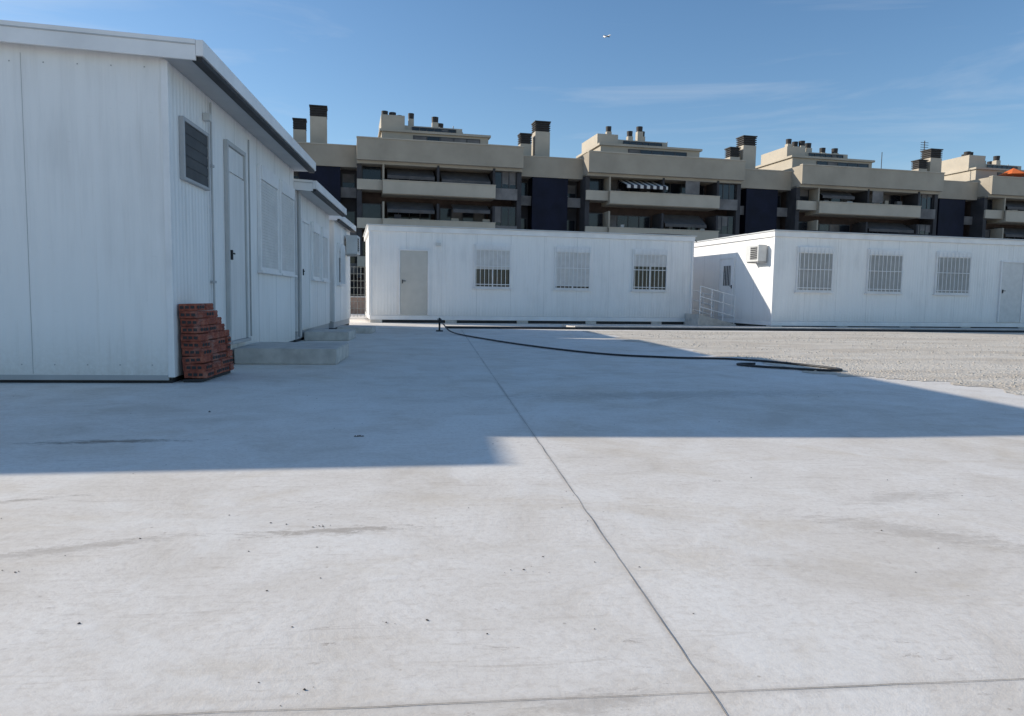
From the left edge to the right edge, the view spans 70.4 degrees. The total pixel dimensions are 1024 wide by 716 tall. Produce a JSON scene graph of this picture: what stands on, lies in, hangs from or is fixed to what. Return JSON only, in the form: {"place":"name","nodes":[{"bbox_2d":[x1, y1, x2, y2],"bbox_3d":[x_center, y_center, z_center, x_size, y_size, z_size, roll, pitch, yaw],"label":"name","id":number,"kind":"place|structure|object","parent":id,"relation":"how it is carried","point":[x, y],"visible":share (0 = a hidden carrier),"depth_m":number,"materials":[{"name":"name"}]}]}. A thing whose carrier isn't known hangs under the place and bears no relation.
{"place":"outdoors","nodes":[
{"label":"outdoors","id":0,"kind":"place"},
{"bbox_2d":[351,297,365,313],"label":"wall","id":1,"kind":"structure","parent":0,"point":[354,305],"depth_m":33.37,"materials":[{"name":"ceramic"}]},
{"bbox_2d":[0,314,1023,715],"bbox_3d":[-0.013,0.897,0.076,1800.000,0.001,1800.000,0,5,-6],"label":"ground","id":2,"kind":"structure","parent":0,"point":[768,534],"depth_m":2.71,"materials":[{"name":"concrete"}]},
{"bbox_2d":[0,20,315,382],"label":"prefab cabin","id":3,"kind":"object","parent":2,"relation":"on","point":[146,184],"visible":0.99,"depth_m":6.97,"materials":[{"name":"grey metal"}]},
{"bbox_2d":[179,116,210,190],"bbox_3d":[-3.330,-2.132,7.632,0.048,0.620,0.830,0,5,-6],"label":"window frame","id":4,"kind":"structure","parent":3,"relation":"in","point":[182,120],"depth_m":7.26,"materials":[{"name":"grey metal"}]},
{"bbox_2d":[229,173,245,340],"bbox_3d":[-3.510,-1.265,9.237,0.027,2.056,0.752,0,5,-6],"label":"door leaf","id":5,"kind":"structure","parent":3,"relation":"in","point":[236,185],"depth_m":9.25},
{"bbox_2d":[257,164,294,274],"bbox_3d":[-3.737,-2.111,11.583,0.048,1.500,2.480,0,5,-6],"label":"window frame","id":6,"kind":"structure","parent":3,"relation":"in","point":[259,217],"depth_m":11.18,"materials":[{"name":"white metal"}]},
{"bbox_2d":[178,303,233,381],"bbox_3d":[-3.200,-0.187,7.650,0.257,0.780,0.934,-1,5,-4],"label":"brick stack","id":7,"kind":"object","parent":2,"relation":"on","point":[206,344],"visible":1,"depth_m":7.29,"materials":[{"name":"brick"}]},
{"bbox_2d":[234,342,348,364],"bbox_3d":[-2.931,-0.073,9.823,1.260,0.200,1.320,0,5,-6],"label":"door step","id":8,"kind":"object","parent":2,"relation":"on","point":[312,353],"depth_m":9.20,"materials":[{"name":"concrete"}]},
{"bbox_2d":[293,179,346,341],"bbox_3d":[-6.092,-1.985,15.012,4.730,3.040,4.326,0,5,-6],"label":"prefab cabin","id":9,"kind":"object","parent":2,"relation":"on","point":[316,204],"visible":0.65,"depth_m":14.49,"materials":[{"name":"grey metal"}]},
{"bbox_2d":[302,222,308,327],"bbox_3d":[-3.998,-1.589,13.992,0.027,2.006,0.792,0,5,-6],"label":"door leaf","id":10,"kind":"structure","parent":9,"relation":"in","point":[305,227],"depth_m":14.02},
{"bbox_2d":[310,221,328,280],"bbox_3d":[-4.163,-2.273,15.732,0.048,1.150,2.100,0,5,-6],"label":"window frame","id":11,"kind":"structure","parent":9,"relation":"in","point":[320,277],"depth_m":15.54,"materials":[{"name":"white metal"}]},
{"bbox_2d":[304,329,355,340],"bbox_3d":[-3.623,-0.466,14.521,0.840,0.170,1.200,0,5,-6],"label":"door step","id":12,"kind":"object","parent":2,"relation":"on","point":[330,335],"depth_m":13.95,"materials":[{"name":"concrete"}]},
{"bbox_2d":[329,215,359,328],"bbox_3d":[-6.412,-2.295,19.331,4.475,2.920,3.526,0,5,-6],"label":"prefab cabin","id":13,"kind":"object","parent":2,"relation":"on","point":[344,245],"visible":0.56,"depth_m":18.81,"materials":[{"name":"grey metal"}]},
{"bbox_2d":[337,242,343,284],"bbox_3d":[-4.464,-2.442,18.855,0.048,1.050,0.900,0,5,-6],"label":"window frame","id":14,"kind":"structure","parent":13,"relation":"in","point":[338,282],"depth_m":18.42,"materials":[{"name":"white metal"}]},
{"bbox_2d":[337,325,375,333],"bbox_3d":[-3.679,-0.680,17.221,0.800,0.140,1.000,0,5,-6],"label":"door step","id":15,"kind":"object","parent":2,"relation":"on","point":[365,329],"depth_m":16.75,"materials":[{"name":"concrete"}]},
{"bbox_2d":[350,266,365,316],"bbox_3d":[-9.371,-2.534,27.072,10.930,2.000,0.059,0,5,-6],"label":"fence","id":16,"kind":"object","parent":2,"relation":"on","point":[357,301],"visible":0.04,"depth_m":27.44,"materials":[{"name":"grey metal"}]},
{"bbox_2d":[436,318,442,331],"bbox_3d":[-1.817,-0.834,18.181,0.178,0.340,0.225,0,5,-6],"label":"standpipe","id":17,"kind":"object","parent":2,"relation":"on","point":[440,321],"visible":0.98,"depth_m":18.17,"materials":[{"name":"grey metal"}]},
{"bbox_2d":[0,366,1011,705],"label":"scattered debris","id":18,"kind":"object","parent":2,"relation":"on","point":[322,526],"visible":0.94,"depth_m":2.52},
{"bbox_2d":[363,224,696,324],"bbox_3d":[0.368,-2.966,26.736,11.361,3.210,5.111,0,5,-13],"label":"prefab cabin","id":19,"kind":"object","parent":2,"relation":"on","point":[423,274],"visible":0.99,"depth_m":24.27,"materials":[{"name":"white metal"}]},
{"bbox_2d":[400,251,427,314],"bbox_3d":[-3.170,-2.427,23.433,0.872,2.046,0.027,0,5,-13],"label":"door leaf","id":20,"kind":"structure","parent":19,"relation":"in","point":[413,264],"depth_m":23.42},
{"bbox_2d":[475,266,665,289],"bbox_3d":[2.084,-3.041,24.599,6.750,1.330,0.009,0,5,-13],"label":"window glass","id":21,"kind":"structure","parent":19,"relation":"in","point":[496,273],"depth_m":24.76,"materials":[{"name":"black glass"}]},
{"bbox_2d":[474,244,667,290],"bbox_3d":[2.089,-3.039,24.581,6.850,1.430,0.048,0,5,-13],"label":"window frame","id":22,"kind":"structure","parent":19,"relation":"in","point":[572,288],"depth_m":24.62,"materials":[{"name":"white metal"}]},
{"bbox_2d":[340,170,780,295],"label":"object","id":23,"kind":"object","parent":2,"relation":"on","point":[349,204],"visible":0.06,"depth_m":63.76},
{"bbox_2d":[293,116,941,171],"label":"chimney","id":24,"kind":"object","parent":23,"relation":"on","point":[539,145],"visible":0.26,"depth_m":67.16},
{"bbox_2d":[294,106,940,169],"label":"chimney neck","id":25,"kind":"object","parent":24,"relation":"on","point":[548,131],"visible":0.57,"depth_m":71.50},
{"bbox_2d":[292,104,942,161],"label":"chimney top","id":26,"kind":"object","parent":25,"relation":"on","point":[310,105],"visible":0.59,"depth_m":67.60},
{"bbox_2d":[293,107,942,168],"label":"chimney louvre","id":27,"kind":"object","parent":25,"relation":"attached to","point":[519,139],"visible":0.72,"depth_m":67.69,"materials":[{"name":"beige concrete"}]},
{"bbox_2d":[298,143,977,199],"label":"link parapet","id":28,"kind":"structure","parent":23,"relation":"on","point":[346,156],"depth_m":65.38,"materials":[{"name":"beige concrete"}]},
{"bbox_2d":[297,142,978,182],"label":"link parapet cap","id":29,"kind":"object","parent":28,"relation":"on","point":[582,159],"visible":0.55,"depth_m":65.13,"materials":[{"name":"grey concrete"}]},
{"bbox_2d":[340,167,974,201],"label":"link roof","id":30,"kind":"structure","parent":23,"relation":"on","point":[569,180],"depth_m":66.02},
{"bbox_2d":[356,143,989,194],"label":"roof parapet side","id":31,"kind":"structure","parent":23,"relation":"on","point":[983,185],"depth_m":70.29,"materials":[{"name":"beige concrete"}]},
{"bbox_2d":[618,180,667,186],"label":"awning","id":32,"kind":"object","parent":31,"relation":"attached to","point":[630,182],"visible":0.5,"depth_m":66.04,"materials":[{"name":"fabric"}]},
{"bbox_2d":[626,184,667,189],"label":"awning valance","id":33,"kind":"object","parent":32,"relation":"attached to","point":[648,187],"visible":0.5,"depth_m":65.03,"materials":[{"name":"white fabric"}]},
{"bbox_2d":[381,131,1005,180],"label":"penthouse","id":34,"kind":"object","parent":31,"relation":"on","point":[969,175],"visible":0.13,"depth_m":73.38,"materials":[{"name":"beige paint"}]},
{"bbox_2d":[379,114,984,172],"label":"penthouse","id":35,"kind":"object","parent":34,"relation":"on","point":[947,166],"visible":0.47,"depth_m":74.36,"materials":[{"name":"beige paint"}]},
{"bbox_2d":[408,119,1000,164],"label":"vent stack","id":36,"kind":"object","parent":35,"relation":"on","point":[639,136],"visible":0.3,"depth_m":71.53,"materials":[{"name":"metal"}]},
{"bbox_2d":[381,110,999,163],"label":"vent cowl","id":37,"kind":"object","parent":36,"relation":"on","point":[640,129],"visible":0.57,"depth_m":74.63,"materials":[{"name":"grey metal"}]},
{"bbox_2d":[378,128,1023,174],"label":"penthouse cap","id":38,"kind":"object","parent":34,"relation":"on","point":[622,145],"visible":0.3,"depth_m":70.14,"materials":[{"name":"grey concrete"}]},
{"bbox_2d":[405,125,1020,169],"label":"penthouse","id":39,"kind":"object","parent":34,"relation":"on","point":[407,127],"visible":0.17,"depth_m":71.08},
{"bbox_2d":[386,168,1023,234],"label":"awning","id":40,"kind":"object","parent":31,"relation":"attached to","point":[673,219],"visible":0.83,"depth_m":63.46,"materials":[{"name":"brown fabric"}]},
{"bbox_2d":[387,175,1023,236],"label":"awning valance","id":41,"kind":"object","parent":40,"relation":"attached to","point":[666,224],"visible":0.89,"depth_m":62.62,"materials":[{"name":"beige fabric"}]},
{"bbox_2d":[685,181,882,202],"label":"blind panel","id":42,"kind":"object","parent":31,"relation":"attached to","point":[692,187],"visible":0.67,"depth_m":66.98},
{"bbox_2d":[998,168,1023,176],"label":"orange parasol","id":43,"kind":"object","parent":31,"relation":"on","point":[1013,172],"visible":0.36,"depth_m":75.33,"materials":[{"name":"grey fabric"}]},
{"bbox_2d":[146,678,1023,715],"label":"expansion joint","id":44,"kind":"object","parent":2,"relation":"on","point":[579,697],"visible":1,"depth_m":1.63,"materials":[{"name":"grey concrete"}]},
{"bbox_2d":[469,341,727,715],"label":"expansion joint","id":45,"kind":"object","parent":2,"relation":"on","point":[630,574],"visible":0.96,"depth_m":2.23,"materials":[{"name":"grey concrete"}]},
{"bbox_2d":[299,166,964,236],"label":"navy panel","id":46,"kind":"object","parent":2,"relation":"on","point":[547,209],"visible":0.23,"depth_m":65.92,"materials":[{"name":"blue paint"}]},
{"bbox_2d":[441,322,842,371],"bbox_3d":[0.811,-0.344,13.408,1.360,0.238,10.694,-3,6,-36],"label":"hose","id":47,"kind":"object","parent":2,"relation":"on","point":[828,368],"visible":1,"depth_m":10.87,"materials":[{"name":"black rubber"}]},
{"bbox_2d":[356,168,1023,295],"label":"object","id":48,"kind":"object","parent":2,"relation":"on","point":[372,198],"depth_m":68.04,"materials":[{"name":"brick"}]},
{"bbox_2d":[294,127,1022,262],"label":"window frame","id":49,"kind":"object","parent":48,"relation":"attached to","point":[639,191],"visible":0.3,"depth_m":68.04,"materials":[{"name":"black metal"}]},
{"bbox_2d":[294,129,1016,256],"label":"roller blind","id":50,"kind":"object","parent":49,"relation":"attached to","point":[349,178],"visible":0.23,"depth_m":67.23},
{"bbox_2d":[294,128,1023,262],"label":"window glass","id":51,"kind":"object","parent":49,"relation":"in","point":[371,210],"visible":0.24,"depth_m":67.37,"materials":[{"name":"black glass"}]},
{"bbox_2d":[357,164,987,277],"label":"corner bay wall","id":52,"kind":"structure","parent":48,"relation":"attached to","point":[977,229],"depth_m":69.99,"materials":[{"name":"beige paint"}]},
{"bbox_2d":[341,187,972,272],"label":"link band","id":53,"kind":"object","parent":52,"relation":"attached to","point":[346,192],"visible":0.21,"depth_m":65.38,"materials":[{"name":"beige concrete"}]},
{"bbox_2d":[357,179,1002,265],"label":"corner bay band","id":54,"kind":"object","parent":52,"relation":"attached to","point":[369,184],"visible":0.37,"depth_m":65.01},
{"bbox_2d":[362,189,995,266],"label":"corner bay slab","id":55,"kind":"structure","parent":48,"relation":"attached to","point":[380,191],"depth_m":65.50,"materials":[{"name":"beige concrete"}]},
{"bbox_2d":[356,160,1023,201],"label":"roof slab","id":56,"kind":"structure","parent":48,"relation":"on","point":[484,170],"depth_m":66.23,"materials":[{"name":"beige concrete"}]},
{"bbox_2d":[357,137,1023,195],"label":"roof parapet","id":57,"kind":"structure","parent":56,"relation":"on","point":[391,150],"depth_m":65.53,"materials":[{"name":"beige concrete"}]},
{"bbox_2d":[356,136,1023,177],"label":"roof parapet cap","id":58,"kind":"object","parent":57,"relation":"on","point":[659,155],"visible":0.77,"depth_m":65.33,"materials":[{"name":"grey concrete"}]},
{"bbox_2d":[381,192,1023,225],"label":"balcony slab","id":59,"kind":"structure","parent":48,"relation":"attached to","point":[999,222],"depth_m":67.27,"materials":[{"name":"beige concrete"}]},
{"bbox_2d":[412,193,888,221],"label":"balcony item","id":60,"kind":"object","parent":59,"relation":"on","point":[488,220],"visible":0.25,"depth_m":63.16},
{"bbox_2d":[667,200,901,228],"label":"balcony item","id":61,"kind":"object","parent":59,"relation":"on","point":[897,203],"visible":0.14,"depth_m":72.02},
{"bbox_2d":[619,201,1017,229],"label":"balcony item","id":62,"kind":"object","parent":59,"relation":"on","point":[846,201],"visible":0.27,"depth_m":67.70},
{"bbox_2d":[383,180,1023,240],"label":"balcony parapet","id":63,"kind":"structure","parent":48,"relation":"attached to","point":[443,189],"depth_m":65.72,"materials":[{"name":"grey concrete"}]},
{"bbox_2d":[434,165,869,232],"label":"partition","id":64,"kind":"object","parent":63,"relation":"on","point":[658,219],"visible":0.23,"depth_m":67.94,"materials":[{"name":"stone"}]},
{"bbox_2d":[381,164,1005,238],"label":"pier","id":65,"kind":"structure","parent":63,"relation":"on","point":[997,204],"depth_m":70.48,"materials":[{"name":"beige concrete"}]},
{"bbox_2d":[382,179,1023,231],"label":"balcony coping","id":66,"kind":"object","parent":63,"relation":"on","point":[615,191],"visible":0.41,"depth_m":65.37,"materials":[{"name":"beige concrete"}]},
{"bbox_2d":[488,168,919,234],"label":"pier","id":67,"kind":"structure","parent":63,"relation":"on","point":[711,223],"depth_m":68.56,"materials":[{"name":"concrete"}]},
{"bbox_2d":[512,172,937,234],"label":"end wall","id":68,"kind":"structure","parent":48,"relation":"attached to","point":[735,213],"depth_m":68.31,"materials":[{"name":"beige paint"}]},
{"bbox_2d":[495,188,935,237],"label":"end band","id":69,"kind":"object","parent":68,"relation":"attached to","point":[511,194],"visible":0.32,"depth_m":67.69,"materials":[{"name":"beige concrete"}]},
{"bbox_2d":[586,331,1023,394],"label":"gravel yard","id":70,"kind":"structure","parent":2,"relation":"on","point":[911,368],"depth_m":13.19,"materials":[{"name":"grey gravel"}]},
{"bbox_2d":[692,230,1023,327],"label":"prefab cabin","id":71,"kind":"object","parent":2,"relation":"on","point":[795,278],"visible":0.98,"depth_m":24.16,"materials":[{"name":"white metal"}]},
{"bbox_2d":[719,258,732,316],"bbox_3d":[7.641,-2.497,25.827,0.027,2.046,0.872,0,5,-13],"label":"door leaf","id":72,"kind":"structure","parent":71,"relation":"in","point":[724,262],"depth_m":25.81,"materials":[{"name":"white metal"}]},
{"bbox_2d":[723,266,730,285],"bbox_3d":[7.634,-2.922,25.777,0.003,0.700,0.500,0,5,-13],"label":"window","id":73,"kind":"structure","parent":71,"relation":"in","point":[726,281],"depth_m":25.79,"materials":[{"name":"grey glass"}]},
{"bbox_2d":[795,247,971,294],"bbox_3d":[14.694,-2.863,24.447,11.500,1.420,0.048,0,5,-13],"label":"window frame","id":74,"kind":"structure","parent":71,"relation":"in","point":[937,253],"depth_m":23.76,"materials":[{"name":"white metal"}]},
{"bbox_2d":[999,263,1023,321],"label":"door leaf","id":75,"kind":"structure","parent":71,"relation":"in","point":[1012,273],"depth_m":25.09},
{"label":"soil strip","id":76,"kind":"object","parent":2,"relation":"on","visible":0},
{"bbox_2d":[683,286,735,325],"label":"access ramp","id":77,"kind":"structure","parent":76,"relation":"on","point":[697,319],"depth_m":24.84,"materials":[{"name":"grey metal"}]},
{"bbox_2d":[0,0,1023,169],"label":"sky","id":78,"kind":"structure","parent":0,"point":[863,79],"materials":[{"name":"blue"}]},
{"bbox_2d":[391,178,670,228],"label":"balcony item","id":79,"kind":"object","parent":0,"point":[396,216],"visible":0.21,"depth_m":61.47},
{"bbox_2d":[446,325,1023,332],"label":"pavement","id":80,"kind":"structure","parent":0,"point":[751,328],"depth_m":21.81,"materials":[{"name":"concrete"}]}
]}

